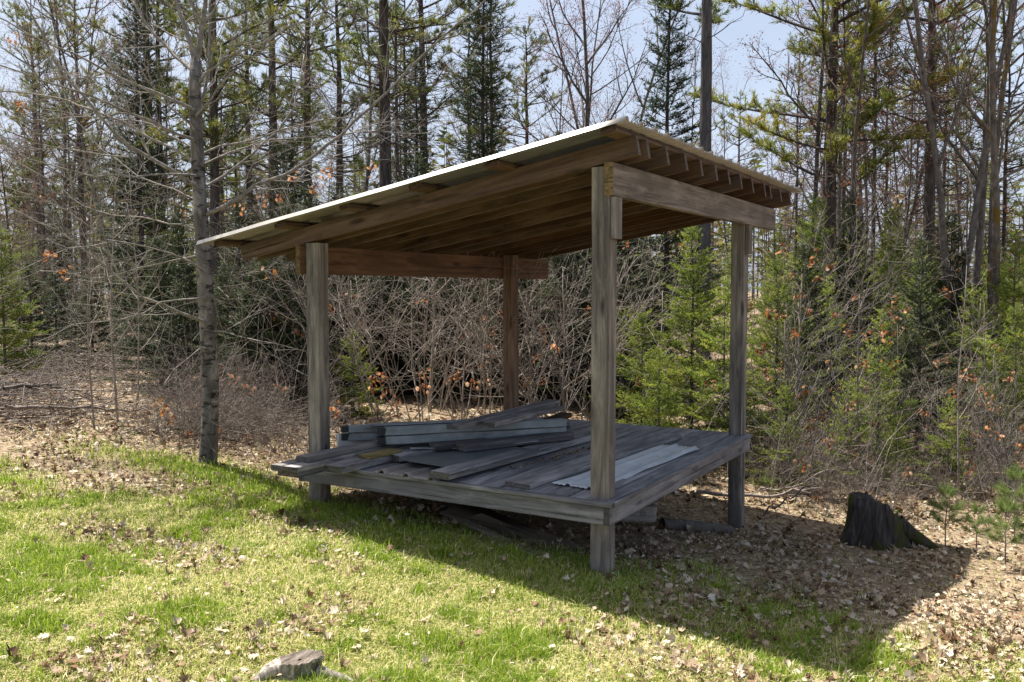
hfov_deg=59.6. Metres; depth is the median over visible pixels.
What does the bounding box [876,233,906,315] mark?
fir tree
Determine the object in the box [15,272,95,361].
fir tree
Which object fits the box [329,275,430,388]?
fir tree
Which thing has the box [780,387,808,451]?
bare sapling
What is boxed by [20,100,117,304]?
maple tree
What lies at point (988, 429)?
oak sapling
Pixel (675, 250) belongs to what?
spruce tree
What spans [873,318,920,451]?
bare sapling
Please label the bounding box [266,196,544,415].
bare shrub
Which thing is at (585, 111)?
maple tree
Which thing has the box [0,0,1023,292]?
sky
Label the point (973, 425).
bare shrub
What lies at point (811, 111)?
pine tree
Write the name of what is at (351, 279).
fir tree
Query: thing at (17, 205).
maple tree
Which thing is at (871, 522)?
tree stump
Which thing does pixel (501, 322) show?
fir tree
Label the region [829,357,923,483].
bare shrub
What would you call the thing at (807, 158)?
maple tree
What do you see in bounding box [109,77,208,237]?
maple tree
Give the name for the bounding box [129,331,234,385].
brush
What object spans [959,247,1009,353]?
fir tree
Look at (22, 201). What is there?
pine tree
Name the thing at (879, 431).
brush
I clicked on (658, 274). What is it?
fir tree
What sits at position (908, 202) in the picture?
maple tree
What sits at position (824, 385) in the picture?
bare sapling
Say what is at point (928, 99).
maple tree
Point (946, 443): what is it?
fir tree
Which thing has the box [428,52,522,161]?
maple tree
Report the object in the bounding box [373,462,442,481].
ribbed sheet
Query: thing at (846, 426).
bare sapling
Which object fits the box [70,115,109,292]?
pine tree
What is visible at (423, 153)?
spruce tree
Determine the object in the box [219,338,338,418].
brush
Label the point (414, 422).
slat
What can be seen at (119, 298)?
fir tree
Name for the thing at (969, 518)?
pine seedling
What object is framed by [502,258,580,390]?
fir tree
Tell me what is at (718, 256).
woods
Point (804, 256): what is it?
fir tree
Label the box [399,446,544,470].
flat sheet
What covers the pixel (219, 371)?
brush
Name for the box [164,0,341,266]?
pine tree
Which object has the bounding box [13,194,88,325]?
fir tree
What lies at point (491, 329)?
bare shrub
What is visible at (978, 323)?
bare sapling
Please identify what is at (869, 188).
maple tree
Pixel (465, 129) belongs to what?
pine tree
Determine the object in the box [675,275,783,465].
fir tree
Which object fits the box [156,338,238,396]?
brush
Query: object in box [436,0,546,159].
pine tree
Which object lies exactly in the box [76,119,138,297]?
maple tree
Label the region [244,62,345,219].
maple tree
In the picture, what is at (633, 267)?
fir tree
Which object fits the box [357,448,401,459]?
offcut
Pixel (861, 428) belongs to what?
fir tree
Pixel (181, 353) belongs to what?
brush
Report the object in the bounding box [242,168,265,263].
spruce tree
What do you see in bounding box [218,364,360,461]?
brush
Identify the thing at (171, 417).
brush
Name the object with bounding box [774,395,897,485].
bare shrub
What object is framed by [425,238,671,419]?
bare shrub
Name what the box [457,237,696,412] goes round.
bare shrub
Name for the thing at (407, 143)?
pine tree
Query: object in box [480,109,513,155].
pine tree
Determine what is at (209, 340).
grey tree
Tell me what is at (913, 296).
fir tree
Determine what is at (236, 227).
fir tree
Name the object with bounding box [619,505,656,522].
marked block
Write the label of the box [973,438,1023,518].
brush
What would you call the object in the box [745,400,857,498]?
brush
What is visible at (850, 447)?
brush
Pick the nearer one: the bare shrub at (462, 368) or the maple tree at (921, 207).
the bare shrub at (462, 368)
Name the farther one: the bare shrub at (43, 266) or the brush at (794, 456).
the bare shrub at (43, 266)
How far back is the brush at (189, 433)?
8.00 m
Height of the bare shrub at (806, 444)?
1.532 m
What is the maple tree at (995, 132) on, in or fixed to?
on the ground at (704, 515)
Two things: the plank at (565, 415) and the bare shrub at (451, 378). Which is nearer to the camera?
the plank at (565, 415)
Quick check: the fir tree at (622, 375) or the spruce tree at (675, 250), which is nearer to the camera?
the fir tree at (622, 375)
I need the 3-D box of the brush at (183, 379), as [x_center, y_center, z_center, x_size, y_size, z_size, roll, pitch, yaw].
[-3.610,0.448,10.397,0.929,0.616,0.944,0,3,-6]
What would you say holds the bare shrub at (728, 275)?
on the ground at (704, 515)
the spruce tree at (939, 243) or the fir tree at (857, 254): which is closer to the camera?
the fir tree at (857, 254)
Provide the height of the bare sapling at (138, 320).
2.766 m
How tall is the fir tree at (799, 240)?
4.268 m
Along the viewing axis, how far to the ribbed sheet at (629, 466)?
6.09 m
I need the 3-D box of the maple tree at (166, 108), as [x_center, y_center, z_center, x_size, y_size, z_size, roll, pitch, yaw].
[-10.000,-5.577,26.072,3.332,11.020,4.388,0,3,6]
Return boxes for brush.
[31,332,162,407]
[102,312,200,375]
[104,341,262,427]
[106,351,246,452]
[108,344,295,438]
[108,381,201,441]
[114,330,258,423]
[127,326,222,392]
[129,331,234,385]
[135,344,267,434]
[148,329,244,381]
[148,341,244,397]
[148,381,273,449]
[150,361,227,398]
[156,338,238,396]
[166,359,301,431]
[183,352,267,405]
[184,348,299,421]
[185,378,256,442]
[199,362,277,412]
[218,342,334,417]
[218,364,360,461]
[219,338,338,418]
[220,359,358,442]
[224,368,348,456]
[244,383,348,431]
[253,341,371,410]
[713,409,834,505]
[719,402,837,489]
[728,388,819,459]
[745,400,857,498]
[752,408,876,477]
[755,407,873,484]
[757,409,815,453]
[769,439,891,513]
[781,438,915,514]
[796,441,896,503]
[802,404,885,470]
[805,431,885,465]
[809,371,890,424]
[816,399,928,459]
[831,421,932,488]
[834,399,946,462]
[840,435,965,507]
[843,444,948,516]
[862,429,942,481]
[892,445,992,511]
[909,431,1022,504]
[928,425,1023,501]
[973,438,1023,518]
[976,415,1023,485]
[988,479,1023,515]
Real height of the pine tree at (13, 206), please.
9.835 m
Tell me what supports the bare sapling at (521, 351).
on the ground at (704, 515)
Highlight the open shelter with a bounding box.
[196,116,799,575]
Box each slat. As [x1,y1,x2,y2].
[371,419,465,425]
[409,440,537,448]
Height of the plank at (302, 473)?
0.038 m
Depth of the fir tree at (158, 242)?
11.09 m
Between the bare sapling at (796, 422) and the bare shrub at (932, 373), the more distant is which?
the bare shrub at (932, 373)
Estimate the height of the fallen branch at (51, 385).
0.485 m
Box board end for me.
[336,431,376,446]
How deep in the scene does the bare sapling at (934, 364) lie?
12.00 m
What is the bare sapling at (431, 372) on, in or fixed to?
on the ground at (704, 515)
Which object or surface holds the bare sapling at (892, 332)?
on the ground at (704, 515)
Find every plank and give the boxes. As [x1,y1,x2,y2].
[271,459,298,470]
[278,467,322,477]
[283,444,407,472]
[295,439,385,462]
[323,443,429,473]
[429,430,590,479]
[429,438,485,451]
[446,399,559,429]
[456,431,573,451]
[483,405,564,427]
[505,433,681,489]
[514,427,570,446]
[543,412,571,418]
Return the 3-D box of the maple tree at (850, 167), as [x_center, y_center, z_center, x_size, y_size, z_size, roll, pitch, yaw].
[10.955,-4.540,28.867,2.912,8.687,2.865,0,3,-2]
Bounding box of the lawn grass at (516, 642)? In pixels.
[0,416,1023,681]
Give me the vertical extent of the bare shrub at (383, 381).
2.722 m
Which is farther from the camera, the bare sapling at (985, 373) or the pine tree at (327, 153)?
the pine tree at (327, 153)
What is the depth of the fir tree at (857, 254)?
21.74 m
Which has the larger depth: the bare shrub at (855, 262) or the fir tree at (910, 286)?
the fir tree at (910, 286)
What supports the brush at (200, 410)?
on the ground at (704, 515)
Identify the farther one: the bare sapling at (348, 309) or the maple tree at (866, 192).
the maple tree at (866, 192)
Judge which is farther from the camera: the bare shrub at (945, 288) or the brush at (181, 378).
the bare shrub at (945, 288)
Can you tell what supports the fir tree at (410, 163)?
on the ground at (704, 515)
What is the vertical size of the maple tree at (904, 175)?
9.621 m
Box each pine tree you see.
[0,0,88,297]
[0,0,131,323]
[0,25,103,319]
[0,113,15,227]
[0,142,51,271]
[9,143,52,268]
[18,0,128,321]
[27,60,107,319]
[67,0,208,325]
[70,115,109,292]
[85,121,131,312]
[100,0,228,279]
[109,99,145,295]
[125,0,301,333]
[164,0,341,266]
[179,90,231,254]
[187,68,263,273]
[190,0,319,315]
[204,21,277,267]
[240,0,377,203]
[242,166,268,221]
[259,141,295,212]
[263,19,322,215]
[266,0,335,208]
[278,44,335,200]
[291,0,394,201]
[308,0,467,190]
[320,109,356,195]
[324,0,456,291]
[337,0,495,178]
[343,116,379,194]
[347,165,363,194]
[350,38,407,188]
[358,0,452,188]
[364,42,441,176]
[391,101,419,181]
[428,0,512,162]
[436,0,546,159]
[447,63,489,163]
[451,13,520,159]
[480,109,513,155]
[493,15,567,149]
[646,0,760,365]
[685,0,980,338]
[713,90,768,294]
[756,25,847,286]
[770,27,862,275]
[786,1,905,270]
[815,0,938,328]
[819,19,891,248]
[829,0,1008,378]
[849,21,937,265]
[875,50,960,276]
[890,3,981,267]
[891,0,984,294]
[936,118,985,280]
[945,0,1023,332]
[946,112,988,282]
[948,9,1023,337]
[970,107,1023,300]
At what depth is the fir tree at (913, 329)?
15.45 m
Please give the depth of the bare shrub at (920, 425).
10.42 m
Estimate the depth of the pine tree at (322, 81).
33.56 m
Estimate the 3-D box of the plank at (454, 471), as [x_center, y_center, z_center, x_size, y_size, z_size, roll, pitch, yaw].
[0.144,0.788,6.426,0.161,0.047,2.155,2,3,33]
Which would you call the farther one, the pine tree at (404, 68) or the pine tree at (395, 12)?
the pine tree at (404, 68)
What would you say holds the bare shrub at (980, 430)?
on the ground at (704, 515)
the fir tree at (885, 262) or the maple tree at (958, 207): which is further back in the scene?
the maple tree at (958, 207)
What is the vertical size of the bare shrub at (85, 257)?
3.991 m
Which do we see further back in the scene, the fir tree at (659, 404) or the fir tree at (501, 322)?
the fir tree at (501, 322)
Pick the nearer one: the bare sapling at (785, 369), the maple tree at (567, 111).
the bare sapling at (785, 369)
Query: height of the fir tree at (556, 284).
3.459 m
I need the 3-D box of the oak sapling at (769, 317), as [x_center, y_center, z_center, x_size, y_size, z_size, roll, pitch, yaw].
[2.725,0.282,8.525,1.514,2.449,1.772,-3,4,-39]
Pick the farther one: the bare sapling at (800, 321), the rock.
the bare sapling at (800, 321)
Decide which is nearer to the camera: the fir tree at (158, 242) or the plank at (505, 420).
the plank at (505, 420)
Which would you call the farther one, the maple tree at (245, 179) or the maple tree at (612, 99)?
the maple tree at (245, 179)
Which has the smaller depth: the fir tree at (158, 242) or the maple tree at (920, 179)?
the fir tree at (158, 242)
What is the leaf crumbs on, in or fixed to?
on the open shelter
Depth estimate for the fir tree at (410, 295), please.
11.14 m
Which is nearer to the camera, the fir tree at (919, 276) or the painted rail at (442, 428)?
the painted rail at (442, 428)
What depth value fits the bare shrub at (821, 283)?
13.43 m
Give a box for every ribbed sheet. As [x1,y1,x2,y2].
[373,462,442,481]
[552,444,697,488]
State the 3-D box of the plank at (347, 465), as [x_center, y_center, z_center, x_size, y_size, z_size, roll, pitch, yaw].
[-0.775,0.796,6.463,0.186,0.051,1.528,2,4,31]
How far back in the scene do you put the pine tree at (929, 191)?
19.76 m
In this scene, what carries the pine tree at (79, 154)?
on the ground at (704, 515)
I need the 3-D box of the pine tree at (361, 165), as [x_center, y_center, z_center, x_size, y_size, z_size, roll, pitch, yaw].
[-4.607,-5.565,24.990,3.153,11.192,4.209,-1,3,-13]
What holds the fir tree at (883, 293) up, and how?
on the ground at (704, 515)
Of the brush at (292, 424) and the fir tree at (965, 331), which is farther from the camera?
the fir tree at (965, 331)
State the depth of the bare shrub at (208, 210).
28.97 m
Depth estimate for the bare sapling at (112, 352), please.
8.45 m
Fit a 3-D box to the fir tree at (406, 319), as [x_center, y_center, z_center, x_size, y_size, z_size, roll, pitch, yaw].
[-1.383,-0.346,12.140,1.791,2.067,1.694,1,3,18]
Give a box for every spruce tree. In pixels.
[82,0,193,335]
[118,200,138,296]
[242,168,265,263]
[391,44,439,182]
[444,0,517,168]
[618,0,728,347]
[672,229,687,305]
[934,211,955,295]
[982,218,988,296]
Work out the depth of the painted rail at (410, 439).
6.50 m
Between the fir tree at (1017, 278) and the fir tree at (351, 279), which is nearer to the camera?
the fir tree at (351, 279)
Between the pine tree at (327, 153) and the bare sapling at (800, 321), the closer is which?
the bare sapling at (800, 321)
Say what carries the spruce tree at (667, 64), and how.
on the ground at (704, 515)
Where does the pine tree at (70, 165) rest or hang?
on the ground at (704, 515)
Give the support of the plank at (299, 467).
on the plank at (302, 473)
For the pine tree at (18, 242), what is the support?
on the ground at (704, 515)
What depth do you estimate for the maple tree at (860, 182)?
27.88 m
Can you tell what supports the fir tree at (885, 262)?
on the ground at (704, 515)
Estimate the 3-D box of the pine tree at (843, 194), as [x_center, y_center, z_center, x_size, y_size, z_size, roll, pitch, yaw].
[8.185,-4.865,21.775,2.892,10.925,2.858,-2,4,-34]
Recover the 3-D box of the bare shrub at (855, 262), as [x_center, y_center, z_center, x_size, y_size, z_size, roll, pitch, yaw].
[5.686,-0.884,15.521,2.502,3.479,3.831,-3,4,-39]
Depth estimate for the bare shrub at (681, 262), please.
20.87 m
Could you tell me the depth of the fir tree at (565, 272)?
11.16 m
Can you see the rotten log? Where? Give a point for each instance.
(676, 524)
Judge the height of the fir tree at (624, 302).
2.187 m
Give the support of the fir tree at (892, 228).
on the ground at (704, 515)
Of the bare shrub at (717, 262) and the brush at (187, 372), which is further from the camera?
the bare shrub at (717, 262)
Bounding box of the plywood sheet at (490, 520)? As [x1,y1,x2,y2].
[439,504,585,557]
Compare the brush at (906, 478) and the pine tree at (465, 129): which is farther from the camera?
the pine tree at (465, 129)
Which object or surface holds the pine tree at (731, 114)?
on the ground at (704, 515)
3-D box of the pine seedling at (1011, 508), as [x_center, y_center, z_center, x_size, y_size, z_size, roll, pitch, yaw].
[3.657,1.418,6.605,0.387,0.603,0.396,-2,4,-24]
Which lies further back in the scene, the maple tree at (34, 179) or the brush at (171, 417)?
the maple tree at (34, 179)
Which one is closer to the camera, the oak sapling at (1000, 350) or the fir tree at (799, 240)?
the oak sapling at (1000, 350)
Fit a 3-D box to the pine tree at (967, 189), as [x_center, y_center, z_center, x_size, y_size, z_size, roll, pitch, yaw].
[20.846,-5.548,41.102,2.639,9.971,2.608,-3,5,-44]
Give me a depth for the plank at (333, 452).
6.03 m
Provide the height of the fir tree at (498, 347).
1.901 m
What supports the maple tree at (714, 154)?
on the ground at (704, 515)
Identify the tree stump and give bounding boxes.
[838,491,941,550]
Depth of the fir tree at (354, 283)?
11.91 m
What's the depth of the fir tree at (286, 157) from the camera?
14.82 m
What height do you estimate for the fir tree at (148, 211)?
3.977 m
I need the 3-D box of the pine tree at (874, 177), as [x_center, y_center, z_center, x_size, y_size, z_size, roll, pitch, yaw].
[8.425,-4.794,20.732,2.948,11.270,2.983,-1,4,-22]
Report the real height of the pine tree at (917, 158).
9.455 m
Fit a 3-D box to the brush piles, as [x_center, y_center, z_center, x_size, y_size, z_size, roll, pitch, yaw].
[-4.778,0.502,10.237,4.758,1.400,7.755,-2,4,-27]
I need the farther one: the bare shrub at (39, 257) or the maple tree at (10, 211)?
the maple tree at (10, 211)
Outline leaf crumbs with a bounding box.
[508,446,590,468]
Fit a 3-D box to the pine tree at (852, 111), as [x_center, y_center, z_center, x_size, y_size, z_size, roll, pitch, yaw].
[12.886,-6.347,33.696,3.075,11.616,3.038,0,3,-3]
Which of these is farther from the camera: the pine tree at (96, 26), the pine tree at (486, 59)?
the pine tree at (486, 59)
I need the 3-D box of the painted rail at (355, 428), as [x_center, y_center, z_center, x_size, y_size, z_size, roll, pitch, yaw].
[-0.685,0.628,6.666,1.176,0.062,0.079,-1,4,-22]
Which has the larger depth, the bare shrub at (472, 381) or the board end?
the bare shrub at (472, 381)
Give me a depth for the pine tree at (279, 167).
73.91 m
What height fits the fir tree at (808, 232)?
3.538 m
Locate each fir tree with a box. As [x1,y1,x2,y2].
[0,224,52,315]
[0,225,53,381]
[0,260,83,369]
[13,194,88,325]
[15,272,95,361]
[46,276,132,367]
[92,231,199,384]
[96,252,147,357]
[107,188,185,324]
[124,254,226,393]
[126,203,220,367]
[145,231,194,339]
[166,263,271,394]
[192,187,274,361]
[218,263,307,404]
[220,247,253,322]
[221,137,317,339]
[223,194,362,404]
[223,255,332,406]
[260,184,350,320]
[262,206,365,388]
[269,183,420,374]
[296,193,401,379]
[302,275,378,380]
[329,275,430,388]
[329,276,454,388]
[330,328,387,416]
[347,277,502,395]
[364,276,461,382]
[371,276,427,366]
[384,144,434,309]
[405,277,495,387]
[414,277,470,346]
[416,277,502,384]
[427,278,558,363]
[440,278,557,398]
[446,279,590,392]
[483,251,625,374]
[497,251,636,401]
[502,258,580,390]
[524,249,591,377]
[546,249,675,394]
[547,270,633,394]
[558,235,690,379]
[581,303,661,419]
[616,304,689,426]
[617,236,694,365]
[626,342,690,428]
[627,225,757,430]
[651,252,675,300]
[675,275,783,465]
[710,262,723,309]
[711,245,760,336]
[712,255,833,449]
[745,381,826,491]
[746,192,870,381]
[747,270,786,357]
[755,221,793,308]
[759,238,855,437]
[780,209,820,290]
[794,275,867,421]
[799,215,854,339]
[810,190,905,401]
[811,375,885,488]
[826,307,936,475]
[833,260,895,390]
[836,209,876,308]
[852,229,987,468]
[854,248,903,358]
[857,208,945,374]
[863,415,926,494]
[867,204,919,305]
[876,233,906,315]
[876,250,967,397]
[892,257,962,372]
[898,239,945,363]
[899,259,945,345]
[905,208,1001,385]
[913,395,989,493]
[924,283,1009,408]
[931,332,1023,484]
[950,302,1023,471]
[952,232,1023,403]
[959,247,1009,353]
[962,243,1023,376]
[1004,256,1023,315]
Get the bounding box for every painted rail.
[340,419,457,432]
[341,432,383,440]
[377,418,566,435]
[377,426,566,444]
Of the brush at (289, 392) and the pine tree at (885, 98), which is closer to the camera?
the brush at (289, 392)
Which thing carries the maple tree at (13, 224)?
on the ground at (704, 515)
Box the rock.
[251,649,353,681]
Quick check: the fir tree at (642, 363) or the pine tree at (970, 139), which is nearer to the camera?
the fir tree at (642, 363)
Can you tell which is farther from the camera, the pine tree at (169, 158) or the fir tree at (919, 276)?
the pine tree at (169, 158)
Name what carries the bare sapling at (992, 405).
on the ground at (704, 515)
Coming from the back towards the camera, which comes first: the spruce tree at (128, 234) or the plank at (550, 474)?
the spruce tree at (128, 234)
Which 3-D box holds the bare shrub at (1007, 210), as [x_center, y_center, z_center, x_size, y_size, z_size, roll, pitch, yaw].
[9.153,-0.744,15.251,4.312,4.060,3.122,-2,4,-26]
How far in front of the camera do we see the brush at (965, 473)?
8.39 m
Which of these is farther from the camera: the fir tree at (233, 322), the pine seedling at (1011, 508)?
the fir tree at (233, 322)
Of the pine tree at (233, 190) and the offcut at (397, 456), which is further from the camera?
the pine tree at (233, 190)
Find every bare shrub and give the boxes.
[0,170,84,322]
[0,184,149,332]
[0,198,103,320]
[1,162,161,324]
[2,235,83,312]
[8,215,122,319]
[36,201,153,331]
[49,238,131,319]
[51,226,132,329]
[108,173,260,317]
[167,213,372,365]
[172,184,390,397]
[176,192,262,268]
[192,140,362,300]
[206,147,495,424]
[232,190,471,395]
[253,137,552,422]
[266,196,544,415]
[304,275,404,405]
[331,275,474,421]
[347,175,554,419]
[349,276,544,412]
[393,260,567,410]
[404,245,653,403]
[407,250,639,416]
[408,245,582,414]
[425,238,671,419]
[425,241,635,411]
[453,231,728,417]
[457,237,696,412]
[519,258,660,422]
[560,237,721,423]
[584,224,730,341]
[636,230,816,335]
[651,231,716,309]
[684,334,822,479]
[697,231,729,310]
[697,251,765,321]
[713,206,912,390]
[714,155,920,379]
[721,354,846,454]
[722,161,1003,408]
[748,191,941,334]
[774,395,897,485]
[805,309,961,431]
[815,228,933,334]
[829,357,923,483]
[865,221,1023,359]
[868,360,1009,479]
[872,360,955,448]
[890,185,1023,371]
[896,358,1023,486]
[897,368,971,463]
[913,338,963,428]
[913,358,1023,471]
[916,356,1021,480]
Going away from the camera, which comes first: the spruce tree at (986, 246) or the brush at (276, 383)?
the brush at (276, 383)
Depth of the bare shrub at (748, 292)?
27.48 m
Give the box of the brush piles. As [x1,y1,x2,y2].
[0,325,353,460]
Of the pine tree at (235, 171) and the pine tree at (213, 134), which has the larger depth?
the pine tree at (235, 171)
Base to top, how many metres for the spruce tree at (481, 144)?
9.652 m
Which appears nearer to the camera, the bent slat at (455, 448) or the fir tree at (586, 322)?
the bent slat at (455, 448)
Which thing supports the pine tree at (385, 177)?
on the ground at (704, 515)
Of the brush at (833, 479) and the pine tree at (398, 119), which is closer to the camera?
the brush at (833, 479)
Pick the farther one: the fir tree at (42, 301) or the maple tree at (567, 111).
the maple tree at (567, 111)
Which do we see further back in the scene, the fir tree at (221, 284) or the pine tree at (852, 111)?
the pine tree at (852, 111)
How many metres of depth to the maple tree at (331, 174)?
46.18 m
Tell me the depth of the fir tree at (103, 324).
13.56 m
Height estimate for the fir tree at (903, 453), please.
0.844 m
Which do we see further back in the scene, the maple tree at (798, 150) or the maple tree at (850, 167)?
the maple tree at (798, 150)
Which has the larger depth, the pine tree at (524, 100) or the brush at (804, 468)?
the pine tree at (524, 100)
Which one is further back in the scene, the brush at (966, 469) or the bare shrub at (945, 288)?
the bare shrub at (945, 288)
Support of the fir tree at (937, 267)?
on the ground at (704, 515)
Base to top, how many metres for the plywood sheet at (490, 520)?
0.156 m
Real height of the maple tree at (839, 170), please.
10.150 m
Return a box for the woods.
[0,117,1023,303]
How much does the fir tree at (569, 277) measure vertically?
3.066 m
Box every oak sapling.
[704,242,917,495]
[762,248,939,481]
[851,295,986,467]
[919,348,1023,516]
[932,352,1023,496]
[943,303,1023,433]
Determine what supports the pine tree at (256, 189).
on the ground at (704, 515)
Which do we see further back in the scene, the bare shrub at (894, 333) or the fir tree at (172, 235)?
the fir tree at (172, 235)
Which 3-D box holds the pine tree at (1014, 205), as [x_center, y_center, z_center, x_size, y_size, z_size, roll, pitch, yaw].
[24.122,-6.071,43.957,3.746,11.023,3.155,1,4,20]
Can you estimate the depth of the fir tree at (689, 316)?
10.13 m
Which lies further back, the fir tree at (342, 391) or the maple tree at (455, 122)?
the maple tree at (455, 122)
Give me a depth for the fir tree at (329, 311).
11.28 m
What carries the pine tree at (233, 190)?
on the ground at (704, 515)
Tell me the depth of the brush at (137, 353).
12.05 m
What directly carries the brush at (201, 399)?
on the ground at (704, 515)
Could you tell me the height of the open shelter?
3.020 m
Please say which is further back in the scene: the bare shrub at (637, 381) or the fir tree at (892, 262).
the fir tree at (892, 262)
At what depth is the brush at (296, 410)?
8.20 m
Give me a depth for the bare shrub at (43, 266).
20.04 m
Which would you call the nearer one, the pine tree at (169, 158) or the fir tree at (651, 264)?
the fir tree at (651, 264)
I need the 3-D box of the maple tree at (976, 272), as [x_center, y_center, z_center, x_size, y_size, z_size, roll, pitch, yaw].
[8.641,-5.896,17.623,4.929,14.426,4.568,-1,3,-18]
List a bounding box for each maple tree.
[0,0,160,321]
[0,0,164,325]
[0,80,41,324]
[0,103,62,282]
[0,133,55,276]
[0,172,21,272]
[0,173,46,269]
[1,60,83,260]
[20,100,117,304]
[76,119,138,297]
[87,57,190,245]
[102,88,192,235]
[106,8,231,244]
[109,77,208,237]
[185,173,230,238]
[231,148,268,221]
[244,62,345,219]
[280,0,473,191]
[313,147,335,202]
[317,82,378,201]
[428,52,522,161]
[437,68,500,168]
[488,0,666,147]
[503,0,610,148]
[507,0,728,263]
[520,0,662,140]
[543,87,591,132]
[589,84,627,263]
[626,5,753,305]
[674,98,728,297]
[682,44,769,320]
[730,133,799,299]
[735,0,937,296]
[738,113,806,290]
[745,57,824,310]
[757,121,818,268]
[769,1,927,236]
[778,0,1013,312]
[781,72,849,255]
[782,0,926,309]
[786,0,940,264]
[787,0,961,263]
[799,78,903,238]
[840,0,1023,312]
[840,0,1023,390]
[846,1,961,254]
[848,0,980,319]
[855,164,903,249]
[856,77,959,255]
[865,0,1023,388]
[882,6,1023,334]
[899,170,948,247]
[911,0,1023,358]
[937,188,1000,317]
[1000,104,1023,311]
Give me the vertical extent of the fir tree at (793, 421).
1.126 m
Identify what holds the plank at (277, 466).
on the plank at (302, 473)
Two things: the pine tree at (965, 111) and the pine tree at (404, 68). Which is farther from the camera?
the pine tree at (404, 68)
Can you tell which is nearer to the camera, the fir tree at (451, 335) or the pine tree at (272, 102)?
the fir tree at (451, 335)
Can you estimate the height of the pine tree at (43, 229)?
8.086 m
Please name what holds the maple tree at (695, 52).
on the ground at (704, 515)
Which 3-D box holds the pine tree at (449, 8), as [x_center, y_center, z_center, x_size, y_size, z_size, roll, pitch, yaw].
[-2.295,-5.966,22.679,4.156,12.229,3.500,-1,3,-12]
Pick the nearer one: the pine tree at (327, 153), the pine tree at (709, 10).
the pine tree at (709, 10)
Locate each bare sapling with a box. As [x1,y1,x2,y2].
[39,178,128,428]
[56,131,178,421]
[102,159,177,400]
[328,185,381,413]
[403,277,470,411]
[487,268,559,377]
[523,257,579,399]
[756,253,838,462]
[766,305,813,463]
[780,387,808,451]
[805,329,843,437]
[819,274,890,485]
[830,372,858,480]
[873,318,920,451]
[878,290,915,413]
[903,303,934,447]
[918,242,994,493]
[921,377,954,490]
[924,311,950,395]
[931,310,982,470]
[940,282,1004,453]
[956,288,1019,483]
[970,340,1010,487]
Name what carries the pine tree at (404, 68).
on the ground at (704, 515)
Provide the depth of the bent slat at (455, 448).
6.28 m
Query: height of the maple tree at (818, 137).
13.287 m
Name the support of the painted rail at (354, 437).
on the plank at (333, 452)
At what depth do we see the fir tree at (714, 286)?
43.58 m
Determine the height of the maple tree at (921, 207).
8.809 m
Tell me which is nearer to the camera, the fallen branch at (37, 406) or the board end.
the board end
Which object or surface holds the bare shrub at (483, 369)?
on the ground at (704, 515)
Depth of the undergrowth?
8.66 m
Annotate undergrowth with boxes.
[0,273,1023,536]
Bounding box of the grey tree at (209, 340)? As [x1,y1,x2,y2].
[0,0,519,464]
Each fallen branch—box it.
[2,359,125,404]
[5,374,160,423]
[696,476,827,505]
[758,454,863,491]
[763,474,850,515]
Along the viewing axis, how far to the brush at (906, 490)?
8.49 m
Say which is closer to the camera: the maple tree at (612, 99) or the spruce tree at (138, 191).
the spruce tree at (138, 191)
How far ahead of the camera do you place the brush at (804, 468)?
8.35 m
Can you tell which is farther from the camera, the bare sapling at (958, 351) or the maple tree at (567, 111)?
the maple tree at (567, 111)
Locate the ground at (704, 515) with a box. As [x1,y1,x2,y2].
[0,291,1023,681]
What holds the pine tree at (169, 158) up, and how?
on the ground at (704, 515)
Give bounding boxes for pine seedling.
[925,482,968,546]
[960,499,995,547]
[982,494,1023,569]
[989,460,1023,531]
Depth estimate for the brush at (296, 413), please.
8.69 m
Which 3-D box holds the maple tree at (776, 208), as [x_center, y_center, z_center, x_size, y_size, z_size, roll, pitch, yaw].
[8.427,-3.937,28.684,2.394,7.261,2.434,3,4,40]
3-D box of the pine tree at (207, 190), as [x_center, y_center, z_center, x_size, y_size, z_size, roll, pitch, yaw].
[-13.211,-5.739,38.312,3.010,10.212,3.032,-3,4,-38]
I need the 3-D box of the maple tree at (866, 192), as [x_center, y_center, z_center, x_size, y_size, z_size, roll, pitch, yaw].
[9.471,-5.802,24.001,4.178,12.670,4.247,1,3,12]
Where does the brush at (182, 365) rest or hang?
on the ground at (704, 515)
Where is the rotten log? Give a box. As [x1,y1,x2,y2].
[658,518,732,534]
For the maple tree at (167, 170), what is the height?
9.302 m
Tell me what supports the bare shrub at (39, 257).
on the ground at (704, 515)
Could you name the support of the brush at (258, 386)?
on the ground at (704, 515)
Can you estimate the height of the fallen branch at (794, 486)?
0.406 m
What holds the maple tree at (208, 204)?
on the ground at (704, 515)
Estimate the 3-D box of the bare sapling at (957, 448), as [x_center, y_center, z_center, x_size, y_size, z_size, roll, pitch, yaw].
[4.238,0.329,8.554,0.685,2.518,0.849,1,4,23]
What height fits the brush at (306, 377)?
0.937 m
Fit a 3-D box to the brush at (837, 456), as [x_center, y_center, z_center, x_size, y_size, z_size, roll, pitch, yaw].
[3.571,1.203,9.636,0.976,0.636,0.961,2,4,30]
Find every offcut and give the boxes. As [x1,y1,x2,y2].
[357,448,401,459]
[392,449,433,461]
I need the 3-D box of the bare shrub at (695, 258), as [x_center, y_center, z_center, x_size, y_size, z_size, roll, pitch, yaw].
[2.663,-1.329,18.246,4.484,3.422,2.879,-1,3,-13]
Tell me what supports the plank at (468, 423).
on the slat at (414, 422)
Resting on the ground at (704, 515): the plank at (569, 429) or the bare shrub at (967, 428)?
the bare shrub at (967, 428)
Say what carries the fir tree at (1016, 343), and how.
on the ground at (704, 515)
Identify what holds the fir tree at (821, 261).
on the ground at (704, 515)
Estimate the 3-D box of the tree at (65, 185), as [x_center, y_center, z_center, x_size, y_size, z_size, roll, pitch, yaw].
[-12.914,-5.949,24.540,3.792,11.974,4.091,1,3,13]

